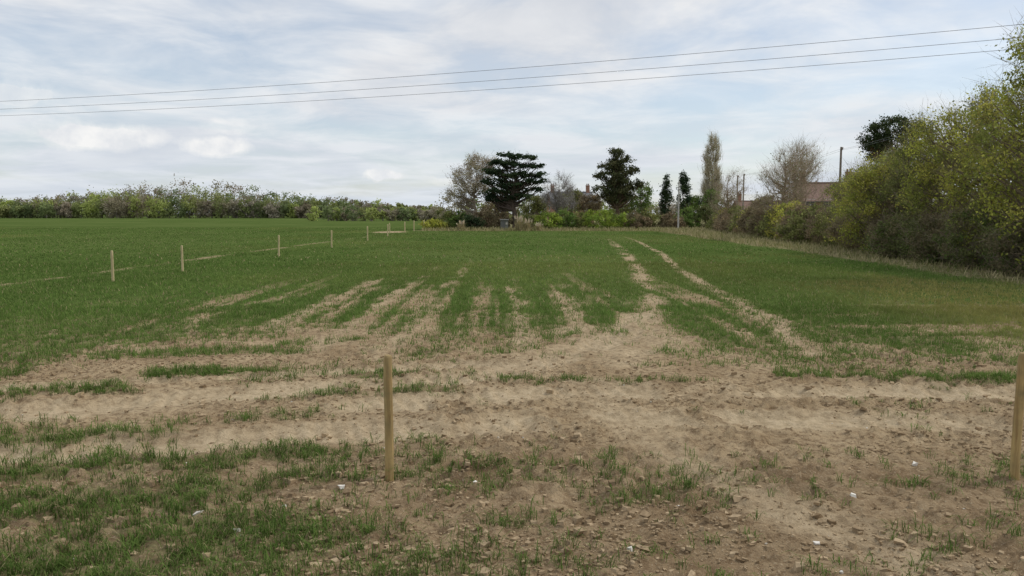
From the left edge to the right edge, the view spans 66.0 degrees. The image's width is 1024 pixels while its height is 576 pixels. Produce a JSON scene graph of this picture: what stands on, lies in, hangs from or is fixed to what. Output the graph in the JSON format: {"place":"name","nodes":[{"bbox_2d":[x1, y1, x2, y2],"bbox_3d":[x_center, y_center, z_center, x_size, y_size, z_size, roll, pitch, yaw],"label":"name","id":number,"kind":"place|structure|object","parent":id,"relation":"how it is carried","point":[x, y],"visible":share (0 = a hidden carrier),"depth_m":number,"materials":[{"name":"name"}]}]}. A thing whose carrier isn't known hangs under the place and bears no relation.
{"place":"outdoors","nodes":[
{"label":"outdoors","id":0,"kind":"place"},
{"bbox_2d":[456,220,465,229],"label":"pampas grass","id":1,"kind":"object","parent":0,"point":[460,224],"depth_m":122.88,"materials":[{"name":"beige plant"}]},
{"bbox_2d":[0,214,1023,575],"bbox_3d":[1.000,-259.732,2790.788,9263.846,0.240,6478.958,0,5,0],"label":"ground","id":2,"kind":"structure","parent":0,"point":[604,416],"depth_m":10.18,"materials":[{"name":"soil"}]},
{"bbox_2d":[110,251,113,280],"bbox_3d":[-15.391,-0.719,30.358,0.103,1.450,0.121,0,6,-12],"label":"wooden stake","id":3,"kind":"object","parent":2,"relation":"on","point":[112,266],"visible":0.82,"depth_m":30.32,"materials":[{"name":"brown wood"}]},
{"bbox_2d":[181,245,183,270],"bbox_3d":[-14.751,-1.179,35.249,0.103,1.450,0.121,-4,6,-38],"label":"wooden stake","id":4,"kind":"object","parent":2,"relation":"on","point":[182,265],"visible":0.84,"depth_m":35.20,"materials":[{"name":"brown wood"}]},
{"bbox_2d":[0,173,446,217],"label":"distant woodland","id":5,"kind":"object","parent":2,"relation":"on","point":[97,205],"visible":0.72,"depth_m":477.30,"materials":[{"name":"green plant"}]},
{"bbox_2d":[278,235,279,255],"bbox_3d":[-14.342,-2.473,48.477,0.128,1.550,0.110,5,7,35],"label":"wooden stake","id":6,"kind":"object","parent":2,"relation":"on","point":[278,245],"visible":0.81,"depth_m":48.43,"materials":[{"name":"brown wood"}]},
{"bbox_2d":[383,354,393,481],"bbox_3d":[-1.196,1.390,7.649,0.089,1.500,0.106,-5,8,-42],"label":"wooden stake","id":7,"kind":"object","parent":2,"relation":"on","point":[388,410],"visible":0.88,"depth_m":7.60,"materials":[{"name":"brown wood"}]},
{"bbox_2d":[418,218,447,229],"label":"gorse bush","id":8,"kind":"object","parent":2,"relation":"on","point":[432,223],"visible":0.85,"depth_m":125.65,"materials":[{"name":"yellow plant"}]},
{"bbox_2d":[432,208,456,227],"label":"hawthorn bush","id":9,"kind":"object","parent":2,"relation":"on","point":[450,213],"visible":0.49,"depth_m":128.93,"materials":[{"name":"green plant"}]},
{"bbox_2d":[443,210,475,228],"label":"laurel bush","id":10,"kind":"object","parent":2,"relation":"on","point":[452,221],"visible":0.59,"depth_m":127.89,"materials":[{"name":"green plant"}]},
{"bbox_2d":[439,150,496,217],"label":"blossoming tree","id":11,"kind":"object","parent":2,"relation":"on","point":[462,198],"visible":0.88,"depth_m":132.43,"materials":[{"name":"grey plant"}]},
{"bbox_2d":[457,212,486,229],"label":"yew bush","id":12,"kind":"object","parent":2,"relation":"on","point":[471,221],"visible":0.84,"depth_m":127.00,"materials":[{"name":"green plant"}]},
{"bbox_2d":[472,206,501,228],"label":"elder bush","id":13,"kind":"object","parent":2,"relation":"on","point":[485,215],"visible":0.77,"depth_m":129.57,"materials":[{"name":"brown plant"}]},
{"bbox_2d":[479,197,510,227],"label":"hazel tree","id":14,"kind":"object","parent":2,"relation":"on","point":[493,207],"visible":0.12,"depth_m":138.51,"materials":[{"name":"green plant"}]},
{"bbox_2d":[488,210,512,228],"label":"hazel bush","id":15,"kind":"object","parent":2,"relation":"on","point":[505,216],"visible":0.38,"depth_m":130.66,"materials":[{"name":"brown plant"}]},
{"bbox_2d":[500,219,508,229],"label":"garden shed","id":16,"kind":"structure","parent":2,"relation":"on","point":[504,223],"depth_m":123.48,"materials":[{"name":"metal"}]},
{"bbox_2d":[501,221,504,229],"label":"door","id":17,"kind":"structure","parent":16,"relation":"in","point":[502,222],"depth_m":123.46,"materials":[{"name":"metal"}]},
{"bbox_2d":[0,352,1023,575],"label":"soil clods","id":18,"kind":"object","parent":2,"relation":"on","point":[658,525],"visible":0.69,"depth_m":7.05,"materials":[{"name":"soil"}]},
{"bbox_2d":[478,150,549,227],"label":"cedar tree","id":19,"kind":"object","parent":2,"relation":"on","point":[510,192],"visible":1,"depth_m":129.30,"materials":[{"name":"green plant"}]},
{"bbox_2d":[22,375,1023,573],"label":"flint stones","id":20,"kind":"object","parent":2,"relation":"on","point":[629,548],"visible":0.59,"depth_m":6.96,"materials":[{"name":"stone"}]},
{"bbox_2d":[515,212,540,227],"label":"hawthorn bush","id":21,"kind":"object","parent":2,"relation":"on","point":[530,217],"visible":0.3,"depth_m":129.44,"materials":[{"name":"green plant"}]},
{"bbox_2d":[520,193,550,215],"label":"hazel tree","id":22,"kind":"object","parent":2,"relation":"on","point":[536,205],"visible":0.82,"depth_m":138.54,"materials":[{"name":"green plant"}]},
{"bbox_2d":[304,194,784,220],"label":"distant hedgerow","id":23,"kind":"object","parent":2,"relation":"on","point":[372,213],"visible":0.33,"depth_m":292.82,"materials":[{"name":"green plant"}]},
{"bbox_2d":[533,210,563,229],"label":"forsythia bush","id":24,"kind":"object","parent":2,"relation":"on","point":[552,219],"visible":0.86,"depth_m":126.97,"materials":[{"name":"green plant"}]},
{"bbox_2d":[538,172,577,212],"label":"bare ash tree","id":25,"kind":"object","parent":2,"relation":"on","point":[555,205],"visible":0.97,"depth_m":134.42,"materials":[{"name":"grey plant"}]},
{"bbox_2d":[554,207,577,228],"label":"laurel bush","id":26,"kind":"object","parent":2,"relation":"on","point":[567,219],"visible":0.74,"depth_m":129.03,"materials":[{"name":"green plant"}]},
{"bbox_2d":[547,202,593,224],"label":"walls","id":27,"kind":"structure","parent":2,"relation":"on","point":[552,210],"depth_m":167.96,"materials":[{"name":"red brick"}]},
{"bbox_2d":[549,192,592,203],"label":"roof front","id":28,"kind":"structure","parent":27,"relation":"on","point":[584,193],"depth_m":170.15,"materials":[{"name":"stone"}]},
{"bbox_2d":[559,187,583,222],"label":"birch tree","id":29,"kind":"object","parent":2,"relation":"on","point":[576,198],"visible":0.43,"depth_m":148.52,"materials":[{"name":"green plant"}]},
{"bbox_2d":[570,210,594,228],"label":"privet bush","id":30,"kind":"object","parent":2,"relation":"on","point":[579,220],"visible":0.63,"depth_m":129.71,"materials":[{"name":"green plant"}]},
{"bbox_2d":[575,193,604,220],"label":"birch tree","id":31,"kind":"object","parent":2,"relation":"on","point":[595,204],"visible":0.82,"depth_m":146.53,"materials":[{"name":"brown plant"}]},
{"bbox_2d":[580,206,619,228],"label":"forsythia bush","id":32,"kind":"object","parent":2,"relation":"on","point":[589,218],"visible":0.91,"depth_m":126.97,"materials":[{"name":"green plant"}]},
{"bbox_2d":[590,145,647,214],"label":"pine tree","id":33,"kind":"object","parent":2,"relation":"on","point":[614,189],"visible":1,"depth_m":138.77,"materials":[{"name":"green plant"}]},
{"bbox_2d":[603,212,635,227],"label":"forsythia bush","id":34,"kind":"object","parent":2,"relation":"on","point":[619,220],"visible":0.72,"depth_m":128.46,"materials":[{"name":"green plant"}]},
{"bbox_2d":[606,193,636,217],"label":"hazel tree","id":35,"kind":"object","parent":2,"relation":"on","point":[625,209],"visible":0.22,"depth_m":150.16,"materials":[{"name":"green plant"}]},
{"bbox_2d":[622,208,654,229],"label":"elder bush","id":36,"kind":"object","parent":2,"relation":"on","point":[631,216],"visible":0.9,"depth_m":128.58,"materials":[{"name":"brown plant"}]},
{"bbox_2d":[629,181,657,218],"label":"sycamore tree","id":37,"kind":"object","parent":2,"relation":"on","point":[645,202],"visible":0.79,"depth_m":148.40,"materials":[{"name":"green plant"}]},
{"bbox_2d":[637,206,663,227],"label":"hawthorn bush","id":38,"kind":"object","parent":2,"relation":"on","point":[652,215],"visible":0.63,"depth_m":130.09,"materials":[{"name":"green plant"}]},
{"bbox_2d":[658,173,674,219],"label":"cypress tree","id":39,"kind":"object","parent":2,"relation":"on","point":[666,197],"visible":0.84,"depth_m":141.70,"materials":[{"name":"green plant"}]},
{"bbox_2d":[657,210,688,227],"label":"hazel bush","id":40,"kind":"object","parent":2,"relation":"on","point":[668,222],"visible":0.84,"depth_m":127.72,"materials":[{"name":"brown plant"}]},
{"bbox_2d":[677,181,679,228],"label":"utility pole","id":41,"kind":"object","parent":2,"relation":"on","point":[678,203],"visible":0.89,"depth_m":125.66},
{"bbox_2d":[674,164,691,214],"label":"cypress tree","id":42,"kind":"object","parent":2,"relation":"on","point":[683,178],"visible":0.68,"depth_m":138.57,"materials":[{"name":"green plant"}]},
{"bbox_2d":[672,206,704,227],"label":"holly bush","id":43,"kind":"object","parent":2,"relation":"on","point":[688,218],"visible":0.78,"depth_m":129.74,"materials":[{"name":"green plant"}]},
{"bbox_2d":[681,192,703,212],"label":"sycamore tree","id":44,"kind":"object","parent":2,"relation":"on","point":[696,199],"visible":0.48,"depth_m":148.29,"materials":[{"name":"green plant"}]},
{"bbox_2d":[692,204,714,227],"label":"holly bush","id":45,"kind":"object","parent":2,"relation":"on","point":[700,211],"visible":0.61,"depth_m":129.79,"materials":[{"name":"green plant"}]},
{"bbox_2d":[697,131,724,207],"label":"poplar tree","id":46,"kind":"object","parent":2,"relation":"on","point":[709,172],"visible":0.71,"depth_m":147.94,"materials":[{"name":"green plant"}]},
{"bbox_2d":[700,188,722,219],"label":"ivy clad shrub","id":47,"kind":"object","parent":2,"relation":"on","point":[708,192],"visible":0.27,"depth_m":146.13,"materials":[{"name":"green plant"}]},
{"bbox_2d":[705,212,718,230],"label":"hawthorn bush","id":48,"kind":"object","parent":2,"relation":"on","point":[709,222],"visible":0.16,"depth_m":113.81,"materials":[{"name":"green plant"}]},
{"bbox_2d":[713,207,729,225],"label":"willow bush","id":49,"kind":"object","parent":2,"relation":"on","point":[720,213],"visible":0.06,"depth_m":110.58,"materials":[{"name":"green plant"}]},
{"bbox_2d":[712,206,739,231],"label":"elder bush","id":50,"kind":"object","parent":2,"relation":"on","point":[723,212],"visible":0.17,"depth_m":107.07,"materials":[{"name":"green plant"}]},
{"bbox_2d":[701,165,751,214],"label":"bare oak tree","id":51,"kind":"object","parent":2,"relation":"on","point":[727,199],"visible":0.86,"depth_m":110.93,"materials":[{"name":"brown plant"}]},
{"bbox_2d":[711,211,741,232],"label":"blackthorn bush","id":52,"kind":"object","parent":2,"relation":"on","point":[724,221],"visible":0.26,"depth_m":100.40,"materials":[{"name":"brown plant"}]},
{"bbox_2d":[721,203,744,224],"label":"hawthorn bush","id":53,"kind":"object","parent":2,"relation":"on","point":[735,209],"visible":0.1,"depth_m":104.24,"materials":[{"name":"green plant"}]},
{"bbox_2d":[725,206,748,233],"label":"hawthorn bush","id":54,"kind":"object","parent":2,"relation":"on","point":[731,225],"visible":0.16,"depth_m":96.56,"materials":[{"name":"green plant"}]},
{"bbox_2d":[742,174,744,209],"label":"utility pole","id":55,"kind":"object","parent":2,"relation":"on","point":[743,193],"visible":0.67,"depth_m":132.04,"materials":[{"name":"wood"}]},
{"bbox_2d":[732,202,767,234],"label":"elder bush","id":56,"kind":"object","parent":2,"relation":"on","point":[741,222],"visible":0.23,"depth_m":89.81,"materials":[{"name":"brown plant"}]},
{"bbox_2d":[743,212,766,235],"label":"hawthorn bush","id":57,"kind":"object","parent":2,"relation":"on","point":[748,228],"visible":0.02,"depth_m":87.43,"materials":[{"name":"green plant"}]},
{"bbox_2d":[733,193,780,207],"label":"brick bungalow","id":58,"kind":"object","parent":2,"relation":"on","point":[747,202],"visible":0.1,"depth_m":154.43,"materials":[{"name":"brick"}]},
{"bbox_2d":[745,196,777,238],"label":"blackthorn bush","id":59,"kind":"object","parent":2,"relation":"on","point":[756,215],"visible":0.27,"depth_m":83.40,"materials":[{"name":"brown plant"}]},
{"bbox_2d":[748,192,780,207],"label":"bare ash tree","id":60,"kind":"object","parent":2,"relation":"on","point":[759,200],"visible":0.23,"depth_m":143.70,"materials":[{"name":"brown plant"}]},
{"bbox_2d":[753,205,778,239],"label":"hawthorn bush","id":61,"kind":"object","parent":2,"relation":"on","point":[761,228],"visible":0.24,"depth_m":79.92,"materials":[{"name":"green plant"}]},
{"bbox_2d":[746,137,821,221],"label":"bare oak tree","id":62,"kind":"object","parent":2,"relation":"on","point":[783,187],"visible":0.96,"depth_m":78.99,"materials":[{"name":"grey plant"}]},
{"bbox_2d":[763,197,807,238],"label":"willow bush","id":63,"kind":"object","parent":2,"relation":"on","point":[778,213],"visible":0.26,"depth_m":77.14,"materials":[{"name":"green plant"}]},
{"bbox_2d":[765,135,828,206],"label":"bare oak tree","id":64,"kind":"object","parent":2,"relation":"on","point":[805,173],"visible":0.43,"depth_m":82.87,"materials":[{"name":"brown plant"}]},
{"bbox_2d":[774,199,820,240],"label":"elder bush","id":65,"kind":"object","parent":2,"relation":"on","point":[798,208],"visible":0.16,"depth_m":72.97,"materials":[{"name":"green plant"}]},
{"bbox_2d":[772,200,824,242],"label":"hawthorn bush","id":66,"kind":"object","parent":2,"relation":"on","point":[796,221],"visible":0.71,"depth_m":69.59,"materials":[{"name":"green plant"}]},
{"bbox_2d":[771,137,830,204],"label":"bare oak tree","id":67,"kind":"object","parent":2,"relation":"on","point":[808,181],"visible":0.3,"depth_m":90.80,"materials":[{"name":"brown plant"}]},
{"bbox_2d":[801,201,838,243],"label":"blackthorn bush","id":68,"kind":"object","parent":2,"relation":"on","point":[808,231],"visible":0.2,"depth_m":66.42,"materials":[{"name":"green plant"}]},
{"bbox_2d":[805,200,843,245],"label":"hawthorn bush","id":69,"kind":"object","parent":2,"relation":"on","point":[820,216],"visible":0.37,"depth_m":63.02,"materials":[{"name":"green plant"}]},
{"bbox_2d":[813,176,849,212],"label":"field maple tree","id":70,"kind":"object","parent":2,"relation":"on","point":[824,192],"visible":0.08,"depth_m":75.67,"materials":[{"name":"green plant"}]},
{"bbox_2d":[839,147,842,202],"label":"utility pole","id":71,"kind":"object","parent":2,"relation":"on","point":[840,163],"visible":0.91,"depth_m":85.02,"materials":[{"name":"wood"}]},
{"bbox_2d":[818,201,869,250],"bbox_3d":[25.122,-4.416,56.543,6.007,5.037,5.412,-3,6,-30],"label":"elder bush","id":72,"kind":"object","parent":2,"relation":"on","point":[833,231],"visible":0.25,"depth_m":56.35,"materials":[{"name":"green plant"}]},
{"bbox_2d":[824,191,863,246],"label":"willow bush","id":73,"kind":"object","parent":2,"relation":"on","point":[837,206],"visible":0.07,"depth_m":60.36,"materials":[{"name":"green plant"}]},
{"bbox_2d":[820,155,885,215],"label":"willow tree","id":74,"kind":"object","parent":2,"relation":"on","point":[836,193],"visible":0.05,"depth_m":68.01,"materials":[{"name":"green plant"}]},
{"bbox_2d":[826,142,909,250],"bbox_3d":[24.252,-6.061,52.714,7.401,8.942,6.461,0,5,0],"label":"willow tree","id":75,"kind":"object","parent":2,"relation":"on","point":[864,181],"visible":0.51,"depth_m":52.22,"materials":[{"name":"green plant"}]},
{"bbox_2d":[823,135,916,238],"bbox_3d":[26.918,-6.814,58.108,8.079,8.976,7.098,-3,6,-32],"label":"field maple tree","id":76,"kind":"object","parent":2,"relation":"on","point":[845,199],"visible":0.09,"depth_m":57.71,"materials":[{"name":"green plant"}]},
{"bbox_2d":[854,110,921,161],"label":"scots pine tree","id":77,"kind":"object","parent":2,"relation":"on","point":[884,126],"visible":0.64,"depth_m":78.27,"materials":[{"name":"green plant"}]},
{"bbox_2d":[860,183,916,252],"bbox_3d":[25.228,-4.723,50.718,5.208,5.605,5.428,4,7,39],"label":"blackthorn bush","id":78,"kind":"object","parent":2,"relation":"on","point":[874,219],"visible":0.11,"depth_m":50.76,"materials":[{"name":"green plant"}]},
{"bbox_2d":[857,210,922,257],"bbox_3d":[23.022,-3.084,46.933,4.655,3.762,5.168,0,5,0],"label":"bramble thicket","id":79,"kind":"object","parent":2,"relation":"on","point":[880,231],"visible":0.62,"depth_m":46.52,"materials":[{"name":"green plant"}]},
{"bbox_2d":[872,185,939,255],"bbox_3d":[24.470,-4.270,48.208,5.661,5.080,6.070,0,5,0],"label":"hawthorn bush","id":80,"kind":"object","parent":2,"relation":"on","point":[907,214],"visible":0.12,"depth_m":47.61,"materials":[{"name":"green plant"}]},
{"bbox_2d":[867,102,972,220],"bbox_3d":[26.014,-6.777,49.194,6.413,9.886,7.486,5,7,43],"label":"field maple tree","id":81,"kind":"object","parent":2,"relation":"on","point":[895,182],"visible":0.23,"depth_m":48.84,"materials":[{"name":"green plant"}]},
{"bbox_2d":[892,208,971,263],"bbox_3d":[22.564,-2.762,41.728,4.239,3.578,5.130,0,5,0],"label":"bramble thicket","id":82,"kind":"object","parent":2,"relation":"on","point":[916,231],"visible":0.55,"depth_m":41.60,"materials":[{"name":"green plant"}]},
{"bbox_2d":[906,190,972,262],"bbox_3d":[24.048,-3.332,42.574,5.305,4.724,5.910,4,7,38],"label":"elder bush","id":83,"kind":"object","parent":2,"relation":"on","point":[938,223],"visible":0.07,"depth_m":42.39,"materials":[{"name":"green plant"}]},
{"bbox_2d":[876,70,1022,228],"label":"willow tree","id":84,"kind":"object","parent":2,"relation":"on","point":[926,170],"visible":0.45,"depth_m":43.95,"materials":[{"name":"green plant"}]},
{"bbox_2d":[913,67,1023,269],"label":"willow tree","id":85,"kind":"object","parent":2,"relation":"on","point":[976,113],"visible":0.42,"depth_m":37.68,"materials":[{"name":"green plant"}]},
{"bbox_2d":[925,193,1014,269],"bbox_3d":[22.311,-2.730,37.490,4.943,4.352,5.360,5,7,43],"label":"bramble thicket","id":86,"kind":"object","parent":2,"relation":"on","point":[966,257],"visible":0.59,"depth_m":37.12,"materials":[{"name":"green plant"}]},
{"bbox_2d":[944,188,1010,251],"bbox_3d":[24.805,-3.498,39.803,5.431,5.508,5.852,0,5,0],"label":"hawthorn bush","id":87,"kind":"object","parent":2,"relation":"on","point":[965,221],"depth_m":40.33,"materials":[{"name":"green plant"}]},
{"bbox_2d":[954,10,1023,272],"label":"willow tree","id":88,"kind":"object","parent":2,"relation":"on","point":[1018,204],"visible":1,"depth_m":32.53,"materials":[{"name":"green plant"}]},
{"bbox_2d":[966,181,1023,263],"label":"blackthorn bush","id":89,"kind":"object","parent":2,"relation":"on","point":[988,223],"visible":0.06,"depth_m":37.05,"materials":[{"name":"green plant"}]},
{"bbox_2d":[968,197,1023,275],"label":"bramble thicket","id":90,"kind":"object","parent":2,"relation":"on","point":[1009,261],"visible":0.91,"depth_m":33.55,"materials":[{"name":"green plant"}]},
{"bbox_2d":[1002,198,1023,254],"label":"hawthorn bush","id":91,"kind":"object","parent":2,"relation":"on","point":[1021,236],"visible":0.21,"depth_m":34.59,"materials":[{"name":"green plant"}]},
{"bbox_2d":[1009,352,1023,480],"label":"wooden stake","id":92,"kind":"object","parent":2,"relation":"on","point":[1016,444],"visible":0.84,"depth_m":7.67,"materials":[{"name":"brown wood"}]},
{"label":"walls","id":93,"kind":"object","parent":2,"relation":"on","visible":0},
{"bbox_2d":[797,183,837,200],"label":"roof front","id":94,"kind":"structure","parent":93,"relation":"on","point":[815,196],"depth_m":103.65,"materials":[{"name":"tile"}]},
{"bbox_2d":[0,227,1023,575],"bbox_3d":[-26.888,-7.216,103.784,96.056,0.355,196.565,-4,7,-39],"label":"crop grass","id":95,"kind":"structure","parent":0,"point":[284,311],"depth_m":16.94,"materials":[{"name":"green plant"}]},
{"bbox_2d":[0,0,1023,213],"label":"sky","id":96,"kind":"structure","parent":0,"point":[392,148],"materials":[{"name":"white"}]},
{"bbox_2d":[514,214,523,230],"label":"pampas grass","id":97,"kind":"object","parent":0,"point":[519,224],"depth_m":121.91,"materials":[{"name":"beige plant"}]},
{"bbox_2d":[523,218,533,230],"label":"pampas grass","id":98,"kind":"object","parent":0,"point":[526,224],"depth_m":122.40,"materials":[{"name":"beige plant"}]},
{"bbox_2d":[534,221,543,230],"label":"pampas grass","id":99,"kind":"object","parent":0,"point":[538,225],"depth_m":122.47,"materials":[{"name":"beige plant"}]},
{"bbox_2d":[422,226,1023,282],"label":"dry margin grass","id":100,"kind":"structure","parent":0,"point":[700,232],"depth_m":66.72,"materials":[{"name":"plant"}]},
{"bbox_2d":[745,87,1023,174],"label":"overhead service line","id":101,"kind":"object","parent":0,"point":[873,141],"visible":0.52,"depth_m":69.67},
{"bbox_3d":[-57.981,-7.281,55.555,0.320,9.900,1.600,2,6,21],"label":"utility pole","id":102,"kind":"object","parent":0,"visible":0},
{"bbox_2d":[0,24,1023,115],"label":"overhead power line","id":103,"kind":"object","parent":102,"relation":"attached to","point":[558,75],"visible":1,"depth_m":33.25,"materials":[{"name":"grey metal"}]}
]}

